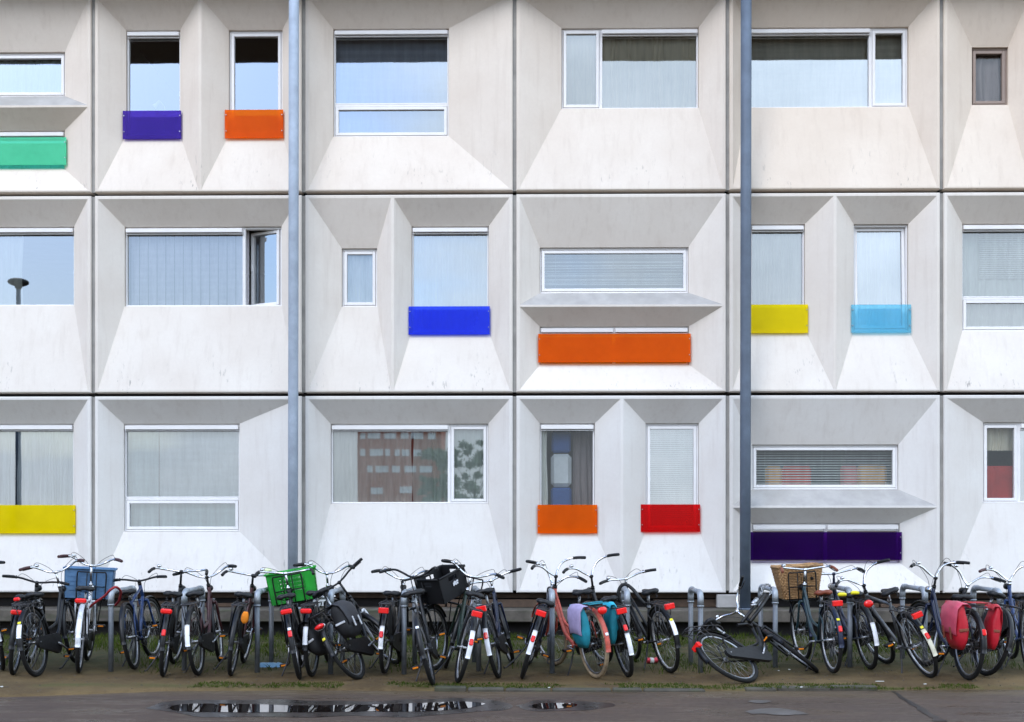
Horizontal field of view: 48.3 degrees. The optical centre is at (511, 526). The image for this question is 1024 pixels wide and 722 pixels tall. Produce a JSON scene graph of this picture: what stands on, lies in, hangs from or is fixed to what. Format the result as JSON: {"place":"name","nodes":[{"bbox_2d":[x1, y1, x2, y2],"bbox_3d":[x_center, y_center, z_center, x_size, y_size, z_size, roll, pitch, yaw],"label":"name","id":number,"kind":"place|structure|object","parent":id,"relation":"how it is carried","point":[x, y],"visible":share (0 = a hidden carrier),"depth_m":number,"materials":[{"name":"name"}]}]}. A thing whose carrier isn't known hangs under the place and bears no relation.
{"place":"outdoors","nodes":[
{"label":"outdoors","id":0,"kind":"place"},
{"bbox_2d":[260,662,281,667],"bbox_3d":[-2.599,1.486,12.313,0.270,0.061,0.167,0,0,1],"label":"plastic bag","id":1,"kind":"object","parent":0,"point":[272,664],"visible":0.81,"depth_m":12.28,"materials":[{"name":"blue plastic"}]},
{"bbox_2d":[5,669,1017,692],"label":"gravel","id":2,"kind":"structure","parent":0,"point":[517,673],"depth_m":11.23,"materials":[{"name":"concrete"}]},
{"bbox_2d":[0,634,1023,696],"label":"earth strip","id":3,"kind":"object","parent":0,"point":[94,672],"visible":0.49,"depth_m":11.63,"materials":[{"name":"brown soil"}]},
{"bbox_2d":[0,561,7,669],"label":"bicycle","id":4,"kind":"object","parent":3,"relation":"on","point":[2,660],"visible":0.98,"depth_m":11.72,"materials":[{"name":"black paint"}]},
{"bbox_2d":[0,574,69,674],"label":"bicycle","id":5,"kind":"object","parent":3,"relation":"on","point":[12,640],"visible":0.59,"depth_m":11.76,"materials":[{"name":"black paint"}]},
{"bbox_2d":[12,557,84,676],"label":"bicycle","id":6,"kind":"object","parent":3,"relation":"on","point":[47,641],"visible":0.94,"depth_m":11.69,"materials":[{"name":"black paint"}]},
{"bbox_2d":[57,552,122,672],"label":"bicycle","id":7,"kind":"object","parent":3,"relation":"on","point":[86,639],"visible":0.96,"depth_m":12.01,"materials":[{"name":"white paint"}]},
{"bbox_2d":[63,566,117,598],"bbox_3d":[-4.752,0.625,12.858,0.560,0.340,0.420,3,-1,-16],"label":"blue crate","id":8,"kind":"object","parent":7,"relation":"on","point":[70,573],"visible":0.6,"depth_m":12.69,"materials":[{"name":"plastic"}]},
{"bbox_2d":[107,585,137,671],"bbox_3d":[-4.193,1.091,12.306,0.074,0.898,0.791,0,0,1],"label":"bicycle rack","id":9,"kind":"object","parent":3,"relation":"on","point":[111,595],"visible":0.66,"depth_m":11.93,"materials":[{"name":"metal"}]},
{"bbox_2d":[87,586,121,609],"bbox_3d":[-4.154,0.732,11.812,0.330,0.262,0.430,0,0,-43],"label":"cable lock","id":10,"kind":"object","parent":9,"relation":"attached to","point":[106,594],"visible":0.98,"depth_m":11.71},
{"bbox_2d":[113,573,166,669],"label":"bicycle","id":11,"kind":"object","parent":3,"relation":"on","point":[137,626],"visible":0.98,"depth_m":12.37,"materials":[{"name":"blue paint"}]},
{"bbox_2d":[144,564,207,676],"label":"bicycle","id":12,"kind":"object","parent":3,"relation":"on","point":[170,613],"visible":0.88,"depth_m":11.57,"materials":[{"name":"black paint"}]},
{"bbox_2d":[181,585,205,670],"bbox_3d":[-3.433,1.091,12.306,0.071,0.898,0.791,0,0,-1],"label":"bicycle rack","id":13,"kind":"object","parent":3,"relation":"on","point":[184,598],"visible":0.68,"depth_m":11.94,"materials":[{"name":"metal"}]},
{"bbox_2d":[172,562,236,675],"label":"bicycle","id":14,"kind":"object","parent":3,"relation":"on","point":[207,641],"visible":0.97,"depth_m":11.79,"materials":[{"name":"red paint"}]},
{"bbox_2d":[213,567,280,675],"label":"bicycle","id":15,"kind":"object","parent":3,"relation":"on","point":[243,642],"visible":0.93,"depth_m":11.65,"materials":[{"name":"red paint"}]},
{"bbox_2d":[241,611,248,623],"bbox_3d":[-2.627,0.891,11.232,0.072,0.117,0.061,8,-1,-7],"label":"orange cover","id":16,"kind":"object","parent":15,"relation":"attached to","point":[244,617],"visible":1,"depth_m":11.21,"materials":[{"name":"plastic"}]},
{"bbox_2d":[254,586,273,672],"bbox_3d":[-2.644,1.091,12.201,0.071,0.898,0.791,0,0,0],"label":"bicycle rack","id":17,"kind":"object","parent":3,"relation":"on","point":[257,595],"visible":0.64,"depth_m":11.83,"materials":[{"name":"metal"}]},
{"bbox_2d":[253,566,314,679],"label":"bicycle","id":18,"kind":"object","parent":3,"relation":"on","point":[289,612],"visible":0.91,"depth_m":11.36,"materials":[{"name":"black paint"}]},
{"bbox_2d":[263,565,317,605],"bbox_3d":[-2.374,0.631,12.373,0.560,0.340,0.420,-10,2,-9],"label":"green crate","id":19,"kind":"object","parent":18,"relation":"on","point":[309,580],"visible":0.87,"depth_m":12.20,"materials":[{"name":"plastic"}]},
{"bbox_2d":[293,560,354,676],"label":"bicycle","id":20,"kind":"object","parent":3,"relation":"on","point":[310,609],"visible":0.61,"depth_m":11.45,"materials":[{"name":"black paint"}]},
{"bbox_2d":[313,595,334,607],"bbox_3d":[-2.149,0.855,13.011,0.250,0.140,0.184,0,0,1],"label":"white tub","id":21,"kind":"object","parent":20,"relation":"hanging from","point":[322,599],"visible":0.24,"depth_m":12.93,"materials":[{"name":"plastic"}]},
{"bbox_2d":[327,586,345,673],"bbox_3d":[-1.856,1.091,12.097,0.077,0.898,0.791,0,0,1],"label":"bicycle rack","id":22,"kind":"object","parent":3,"relation":"on","point":[333,592],"visible":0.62,"depth_m":11.72,"materials":[{"name":"metal"}]},
{"bbox_2d":[310,558,400,679],"bbox_3d":[-1.651,0.979,11.805,0.576,1.180,1.770,-31,-6,11],"label":"bicycle","id":23,"kind":"object","parent":3,"relation":"on","point":[364,645],"visible":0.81,"depth_m":11.48,"materials":[{"name":"black paint"}]},
{"bbox_2d":[296,600,362,655],"bbox_3d":[-1.788,1.001,11.245,0.586,0.387,0.374,-31,-6,11],"label":"pannier pair","id":24,"kind":"object","parent":23,"relation":"attached to","point":[346,618],"visible":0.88,"depth_m":11.11,"materials":[{"name":"black fabric"}]},
{"bbox_2d":[369,566,427,673],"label":"bicycle","id":25,"kind":"object","parent":3,"relation":"on","point":[389,620],"visible":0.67,"depth_m":11.75,"materials":[{"name":"black paint"}]},
{"bbox_2d":[401,586,417,674],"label":"bicycle rack","id":26,"kind":"object","parent":3,"relation":"on","point":[404,605],"visible":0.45,"depth_m":11.73,"materials":[{"name":"metal"}]},
{"bbox_2d":[379,566,447,684],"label":"bicycle","id":27,"kind":"object","parent":3,"relation":"on","point":[421,627],"visible":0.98,"depth_m":11.31,"materials":[{"name":"black paint"}]},
{"bbox_2d":[416,564,466,603],"bbox_3d":[-0.725,0.599,11.918,0.370,0.280,0.460,-2,17,40],"label":"black crate","id":28,"kind":"object","parent":27,"relation":"on","point":[442,586],"visible":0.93,"depth_m":11.81,"materials":[{"name":"plastic"}]},
{"bbox_2d":[435,559,504,682],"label":"bicycle","id":29,"kind":"object","parent":3,"relation":"on","point":[467,615],"visible":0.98,"depth_m":11.28,"materials":[{"name":"green paint"}]},
{"bbox_2d":[472,585,481,670],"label":"bicycle rack","id":30,"kind":"object","parent":3,"relation":"on","point":[476,655],"visible":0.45,"depth_m":11.89,"materials":[{"name":"metal"}]},
{"bbox_2d":[470,568,521,677],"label":"bicycle","id":31,"kind":"object","parent":3,"relation":"on","point":[495,614],"visible":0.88,"depth_m":11.60,"materials":[{"name":"blue paint"}]},
{"bbox_2d":[3,629,1023,689],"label":"grass","id":32,"kind":"structure","parent":3,"relation":"on","point":[98,641],"depth_m":12.69,"materials":[{"name":"green plant"}]},
{"bbox_2d":[503,560,586,678],"bbox_3d":[0.303,0.954,11.834,0.688,1.141,1.847,17,1,4],"label":"bicycle","id":33,"kind":"object","parent":3,"relation":"on","point":[536,632],"visible":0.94,"depth_m":11.33,"materials":[{"name":"blue paint"}]},
{"bbox_2d":[547,587,555,673],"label":"bicycle rack","id":34,"kind":"object","parent":3,"relation":"on","point":[551,643],"visible":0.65,"depth_m":11.72,"materials":[{"name":"metal"}]},
{"bbox_2d":[531,556,610,678],"bbox_3d":[0.601,0.917,11.802,0.680,1.170,1.831,-6,2,-20],"label":"bicycle","id":35,"kind":"object","parent":3,"relation":"on","point":[595,643],"visible":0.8,"depth_m":11.50,"materials":[{"name":"pink paint"}]},
{"bbox_2d":[567,601,617,647],"bbox_3d":[0.805,0.952,11.191,0.472,0.438,0.317,-6,2,-20],"label":"pannier pair","id":36,"kind":"object","parent":35,"relation":"attached to","point":[578,623],"visible":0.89,"depth_m":11.11,"materials":[{"name":"teal fabric"}]},
{"bbox_2d":[562,553,633,676],"bbox_3d":[0.975,0.919,11.924,0.675,1.185,1.832,-12,2,-8],"label":"bicycle","id":37,"kind":"object","parent":3,"relation":"on","point":[623,642],"visible":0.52,"depth_m":11.49,"materials":[{"name":"black paint"}]},
{"bbox_2d":[617,583,644,604],"bbox_3d":[1.204,0.684,11.532,0.299,0.240,0.069,0,0,22],"label":"cable lock","id":38,"kind":"object","parent":37,"relation":"attached to","point":[635,592],"visible":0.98,"depth_m":11.54,"materials":[{"name":"black plastic"}]},
{"bbox_2d":[621,586,630,670],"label":"bicycle rack","id":39,"kind":"object","parent":3,"relation":"on","point":[625,594],"visible":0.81,"depth_m":11.82,"materials":[{"name":"metal"}]},
{"bbox_2d":[599,568,680,672],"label":"bicycle","id":40,"kind":"object","parent":3,"relation":"on","point":[655,609],"visible":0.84,"depth_m":11.92,"materials":[{"name":"black paint"}]},
{"bbox_2d":[646,657,658,662],"bbox_3d":[1.542,1.465,12.544,0.130,0.068,0.065,0,0,-11],"label":"drink can","id":41,"kind":"object","parent":3,"relation":"on","point":[652,660],"visible":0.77,"depth_m":12.52,"materials":[{"name":"red metal"}]},
{"bbox_2d":[688,586,703,672],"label":"bicycle rack","id":42,"kind":"object","parent":3,"relation":"on","point":[692,590],"visible":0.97,"depth_m":12.40,"materials":[{"name":"metal"}]},
{"bbox_2d":[682,575,818,682],"bbox_3d":[2.370,1.112,11.691,1.798,0.613,1.199,1,38,-43],"label":"bicycle","id":43,"kind":"object","parent":3,"relation":"on","point":[739,652],"visible":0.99,"depth_m":11.43,"materials":[{"name":"black paint"}]},
{"bbox_2d":[736,593,769,627],"bbox_3d":[2.474,0.853,11.649,0.557,0.352,0.073,0,0,-44],"label":"bare frame","id":44,"kind":"object","parent":43,"relation":"attached to","point":[755,602],"visible":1,"depth_m":11.63,"materials":[{"name":"black paint"}]},
{"bbox_2d":[758,584,778,667],"bbox_3d":[2.822,1.091,12.598,0.071,0.898,0.791,0,0,0],"label":"bicycle rack","id":45,"kind":"object","parent":3,"relation":"on","point":[775,602],"visible":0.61,"depth_m":12.22,"materials":[{"name":"metal"}]},
{"bbox_2d":[780,563,843,673],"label":"bicycle","id":46,"kind":"object","parent":3,"relation":"on","point":[824,639],"visible":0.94,"depth_m":12.11,"materials":[{"name":"teal paint"}]},
{"bbox_2d":[770,562,823,599],"bbox_3d":[3.213,0.607,12.851,0.535,0.383,0.394,-4,0,-1],"label":"wicker basket","id":47,"kind":"object","parent":46,"relation":"on","point":[780,580],"visible":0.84,"depth_m":12.70,"materials":[{"name":"wicker"}]},
{"bbox_2d":[837,592,846,595],"bbox_3d":[3.368,0.689,11.654,0.092,0.040,0.042,0,0,1],"label":"yellow lock","id":48,"kind":"object","parent":46,"relation":"attached to","point":[841,594],"visible":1,"depth_m":11.64,"materials":[{"name":"plastic"}]},
{"bbox_2d":[829,584,852,666],"bbox_3d":[3.627,1.091,12.598,0.071,0.898,0.791,0,0,1],"label":"bicycle rack","id":49,"kind":"object","parent":3,"relation":"on","point":[846,589],"visible":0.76,"depth_m":12.22,"materials":[{"name":"metal"}]},
{"bbox_2d":[810,565,878,669],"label":"bicycle","id":50,"kind":"object","parent":3,"relation":"on","point":[861,637],"visible":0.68,"depth_m":12.15,"materials":[{"name":"blue paint"}]},
{"bbox_2d":[850,591,858,594],"bbox_3d":[3.587,0.689,11.951,0.092,0.040,0.042,0,0,1],"label":"yellow lock","id":51,"kind":"object","parent":50,"relation":"attached to","point":[854,592],"visible":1,"depth_m":11.94,"materials":[{"name":"plastic"}]},
{"bbox_2d":[835,559,937,677],"bbox_3d":[3.919,0.964,11.901,0.686,1.158,1.838,-22,1,-3],"label":"bicycle","id":52,"kind":"object","parent":3,"relation":"on","point":[914,616],"visible":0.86,"depth_m":11.61,"materials":[{"name":"grey paint"}]},
{"bbox_2d":[899,584,927,666],"bbox_3d":[4.455,1.091,12.673,0.071,0.898,0.791,0,0,0],"label":"bicycle rack","id":53,"kind":"object","parent":3,"relation":"on","point":[903,588],"visible":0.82,"depth_m":12.44,"materials":[{"name":"metal"}]},
{"bbox_2d":[906,558,987,679],"bbox_3d":[4.422,0.914,11.725,0.629,1.172,1.752,0,0,14],"label":"bicycle","id":54,"kind":"object","parent":3,"relation":"on","point":[931,607],"visible":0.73,"depth_m":11.48,"materials":[{"name":"blue paint"}]},
{"bbox_2d":[940,600,1002,649],"bbox_3d":[4.459,0.952,11.058,0.520,0.467,0.384,1,0,-2],"label":"pannier pair","id":55,"kind":"object","parent":54,"relation":"attached to","point":[954,625],"visible":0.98,"depth_m":10.96},
{"bbox_2d":[932,562,1020,675],"bbox_3d":[4.862,0.961,12.053,0.683,1.112,1.833,15,-1,-3],"label":"bicycle","id":56,"kind":"object","parent":3,"relation":"on","point":[1008,628],"visible":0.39,"depth_m":11.51,"materials":[{"name":"black paint"}]},
{"bbox_2d":[970,585,1003,669],"bbox_3d":[5.142,1.091,12.378,0.073,0.898,0.791,0,0,1],"label":"bicycle rack","id":57,"kind":"object","parent":3,"relation":"on","point":[974,589],"visible":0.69,"depth_m":12.40,"materials":[{"name":"metal"}]},
{"bbox_2d":[978,561,1023,666],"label":"bicycle","id":58,"kind":"object","parent":3,"relation":"on","point":[1010,599],"visible":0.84,"depth_m":12.58,"materials":[{"name":"blue paint"}]},
{"bbox_2d":[0,690,1023,721],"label":"road","id":59,"kind":"structure","parent":0,"point":[891,706],"depth_m":9.73,"materials":[{"name":"grey asphalt"}]},
{"bbox_2d":[168,701,484,711],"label":"puddle","id":60,"kind":"object","parent":59,"relation":"on","point":[225,707],"visible":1,"depth_m":9.64,"materials":[{"name":"clear liquid"}]},
{"bbox_2d":[147,698,512,716],"bbox_3d":[-1.546,1.528,9.683,3.104,0.001,1.051,0,0,1],"label":"wet margin","id":61,"kind":"object","parent":59,"relation":"on","point":[491,705],"visible":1,"depth_m":9.61,"materials":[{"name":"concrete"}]},
{"bbox_2d":[529,703,576,708],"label":"puddle","id":62,"kind":"object","parent":59,"relation":"on","point":[552,705],"visible":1,"depth_m":9.75,"materials":[{"name":"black liquid"}]},
{"bbox_2d":[515,700,614,710],"bbox_3d":[0.459,1.528,9.781,0.860,0.001,0.635,0,0,1],"label":"wet margin","id":63,"kind":"object","parent":59,"relation":"on","point":[584,705],"visible":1,"depth_m":9.77,"materials":[{"name":"asphalt"}]},
{"bbox_2d":[434,685,876,691],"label":"kerb","id":64,"kind":"structure","parent":59,"relation":"on","point":[501,689],"depth_m":10.61,"materials":[{"name":"concrete"}]},
{"bbox_2d":[748,700,770,702],"bbox_3d":[2.167,1.526,9.991,0.165,0.001,0.191,0,0,38],"label":"wet patch","id":65,"kind":"object","parent":59,"relation":"on","point":[760,701],"visible":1,"depth_m":9.98,"materials":[{"name":"grey liquid"}]},
{"bbox_2d":[745,708,806,714],"bbox_3d":[2.163,1.526,9.426,0.450,0.001,0.363,0,0,-14],"label":"wet patch","id":66,"kind":"object","parent":59,"relation":"on","point":[777,711],"visible":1,"depth_m":9.44,"materials":[{"name":"grey liquid"}]},
{"bbox_2d":[892,691,946,720],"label":"road seam","id":67,"kind":"object","parent":59,"relation":"on","point":[928,713],"visible":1,"depth_m":9.55,"materials":[{"name":"grey asphalt"}]},
{"bbox_2d":[760,583,772,599],"bbox_3d":[2.650,0.675,11.916,0.038,0.174,0.363,0,0,30],"label":"lock chain","id":68,"kind":"object","parent":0,"point":[765,584],"visible":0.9,"depth_m":11.94,"materials":[{"name":"silver metal"}]},
{"label":"ground","id":69,"kind":"structure","parent":0,"visible":0},
{"bbox_2d":[0,0,1023,635],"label":"apartment building","id":70,"kind":"structure","parent":69,"relation":"on","point":[518,232],"depth_m":16.14,"materials":[{"name":"concrete"}]},
{"bbox_2d":[0,53,64,95],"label":"window","id":71,"kind":"structure","parent":70,"relation":"in","point":[17,78],"depth_m":16.44,"materials":[{"name":"clear glass"}]},
{"bbox_2d":[0,132,64,169],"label":"window","id":72,"kind":"structure","parent":70,"relation":"in","point":[18,150],"depth_m":16.44,"materials":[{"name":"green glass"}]},
{"bbox_2d":[0,227,73,305],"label":"window","id":73,"kind":"structure","parent":70,"relation":"in","point":[11,239],"depth_m":16.44,"materials":[{"name":"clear glass"}]},
{"bbox_2d":[0,424,73,530],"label":"window","id":74,"kind":"structure","parent":70,"relation":"in","point":[45,470],"depth_m":16.45,"materials":[{"name":"clear glass"}]},
{"bbox_2d":[127,31,179,110],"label":"window","id":75,"kind":"structure","parent":70,"relation":"in","point":[130,35],"depth_m":16.31,"materials":[{"name":"clear plastic"}]},
{"bbox_2d":[152,100,164,110],"bbox_3d":[-5.073,-5.915,16.492,0.260,0.514,0.120,0,0,1],"label":"desk lamp","id":76,"kind":"object","parent":70,"relation":"in","point":[154,105],"visible":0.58,"depth_m":16.48,"materials":[{"name":"white plastic"}]},
{"bbox_2d":[125,424,239,531],"bbox_3d":[-4.712,-0.700,16.373,1.730,1.580,0.201,0,0,1],"label":"window","id":77,"kind":"structure","parent":70,"relation":"in","point":[200,463],"depth_m":16.47,"materials":[{"name":"clear glass"}]},
{"bbox_2d":[126,227,281,305],"bbox_3d":[-4.424,-3.712,16.423,2.280,1.178,0.310,0,0,1],"label":"window","id":78,"kind":"structure","parent":70,"relation":"in","point":[165,266],"depth_m":16.46,"materials":[{"name":"clear glass"}]},
{"bbox_2d":[230,31,281,135],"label":"window","id":79,"kind":"structure","parent":70,"relation":"in","point":[251,34],"depth_m":16.31,"materials":[{"name":"clear plastic"}]},
{"bbox_2d":[288,0,300,608],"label":"steel pole","id":80,"kind":"object","parent":70,"relation":"on","point":[293,259],"visible":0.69,"depth_m":15.72,"materials":[{"name":"grey metal"}]},
{"bbox_2d":[342,249,376,306],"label":"window","id":81,"kind":"structure","parent":70,"relation":"in","point":[359,266],"depth_m":16.37,"materials":[{"name":"clear glass"}]},
{"bbox_2d":[334,30,448,136],"bbox_3d":[-1.720,-6.319,16.331,1.718,1.578,0.201,0,0,1],"label":"window","id":82,"kind":"structure","parent":70,"relation":"in","point":[388,83],"depth_m":16.42,"materials":[{"name":"clear glass"}]},
{"bbox_2d":[331,424,487,503],"bbox_3d":[-1.458,-0.896,16.309,2.335,1.180,0.164,0,0,1],"label":"window","id":83,"kind":"structure","parent":70,"relation":"in","point":[371,463],"depth_m":16.37,"materials":[{"name":"clear glass"}]},
{"bbox_2d":[412,227,488,331],"bbox_3d":[-0.878,-3.524,16.301,1.190,1.540,0.164,0,0,1],"label":"window","id":84,"kind":"structure","parent":70,"relation":"in","point":[450,265],"depth_m":16.36,"materials":[{"name":"clear glass"}]},
{"bbox_2d":[550,431,571,528],"bbox_3d":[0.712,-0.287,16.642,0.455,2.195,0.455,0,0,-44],"label":"door","id":85,"kind":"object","parent":70,"relation":"in","point":[560,499],"visible":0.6,"depth_m":16.48,"materials":[{"name":"blue glass"}]},
{"bbox_2d":[540,424,593,530],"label":"window","id":86,"kind":"structure","parent":70,"relation":"in","point":[582,489],"depth_m":16.63,"materials":[{"name":"orange glass"}]},
{"bbox_2d":[540,248,687,292],"bbox_3d":[1.451,-3.639,16.318,2.181,0.694,0.170,0,0,1],"label":"window","id":87,"kind":"structure","parent":70,"relation":"in","point":[546,252],"depth_m":16.37,"materials":[{"name":"white glass"}]},
{"bbox_2d":[540,327,687,364],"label":"window","id":88,"kind":"structure","parent":70,"relation":"in","point":[613,331],"depth_m":16.21,"materials":[{"name":"orange glass"}]},
{"bbox_2d":[561,29,697,108],"bbox_3d":[1.676,-6.506,16.265,2.034,1.186,0.164,0,0,1],"label":"window","id":89,"kind":"structure","parent":70,"relation":"in","point":[605,68],"depth_m":16.32,"materials":[{"name":"clear glass"}]},
{"bbox_2d":[646,424,697,503],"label":"window","id":90,"kind":"structure","parent":70,"relation":"in","point":[650,478],"depth_m":16.37,"materials":[{"name":"clear glass"}]},
{"bbox_2d":[738,0,751,609],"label":"steel pole","id":91,"kind":"object","parent":70,"relation":"on","point":[745,317],"visible":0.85,"depth_m":15.63,"materials":[{"name":"grey metal"}]},
{"bbox_2d":[751,225,803,329],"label":"window","id":92,"kind":"structure","parent":70,"relation":"in","point":[777,251],"depth_m":16.30,"materials":[{"name":"clear glass"}]},
{"bbox_2d":[765,466,810,484],"bbox_3d":[3.973,-0.707,16.437,0.656,0.351,0.118,0,0,1],"label":"cushion","id":93,"kind":"object","parent":70,"relation":"in","point":[788,476],"visible":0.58,"depth_m":16.38,"materials":[{"name":"beige fabric"}]},
{"bbox_2d":[752,445,896,489],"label":"window","id":94,"kind":"structure","parent":70,"relation":"in","point":[893,448],"depth_m":16.21,"materials":[{"name":"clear glass"}]},
{"bbox_2d":[752,524,898,562],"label":"window","id":95,"kind":"structure","parent":70,"relation":"in","point":[754,526],"depth_m":16.16,"materials":[{"name":"purple glass"}]},
{"bbox_2d":[751,28,906,107],"bbox_3d":[4.467,-6.502,16.245,2.354,1.178,0.201,0,0,1],"label":"window","id":96,"kind":"structure","parent":70,"relation":"in","point":[862,67],"depth_m":16.34,"materials":[{"name":"clear glass"}]},
{"bbox_2d":[840,466,886,484],"bbox_3d":[5.053,-0.713,16.422,0.660,0.363,0.118,0,0,1],"label":"cushion","id":97,"kind":"object","parent":70,"relation":"in","point":[863,477],"visible":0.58,"depth_m":16.36,"materials":[{"name":"beige fabric"}]},
{"bbox_2d":[854,225,906,329],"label":"window","id":98,"kind":"structure","parent":70,"relation":"in","point":[880,251],"depth_m":16.35,"materials":[{"name":"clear glass"}]},
{"bbox_2d":[972,49,1006,104],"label":"window","id":99,"kind":"structure","parent":70,"relation":"in","point":[989,66],"depth_m":16.25,"materials":[{"name":"clear glass"}]},
{"bbox_2d":[962,224,1023,330],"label":"window","id":100,"kind":"structure","parent":70,"relation":"in","point":[992,255],"depth_m":16.32,"materials":[{"name":"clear glass"}]},
{"bbox_2d":[983,423,1023,502],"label":"window","id":101,"kind":"structure","parent":70,"relation":"in","point":[1001,484],"depth_m":16.25,"materials":[{"name":"white glass"}]}
]}

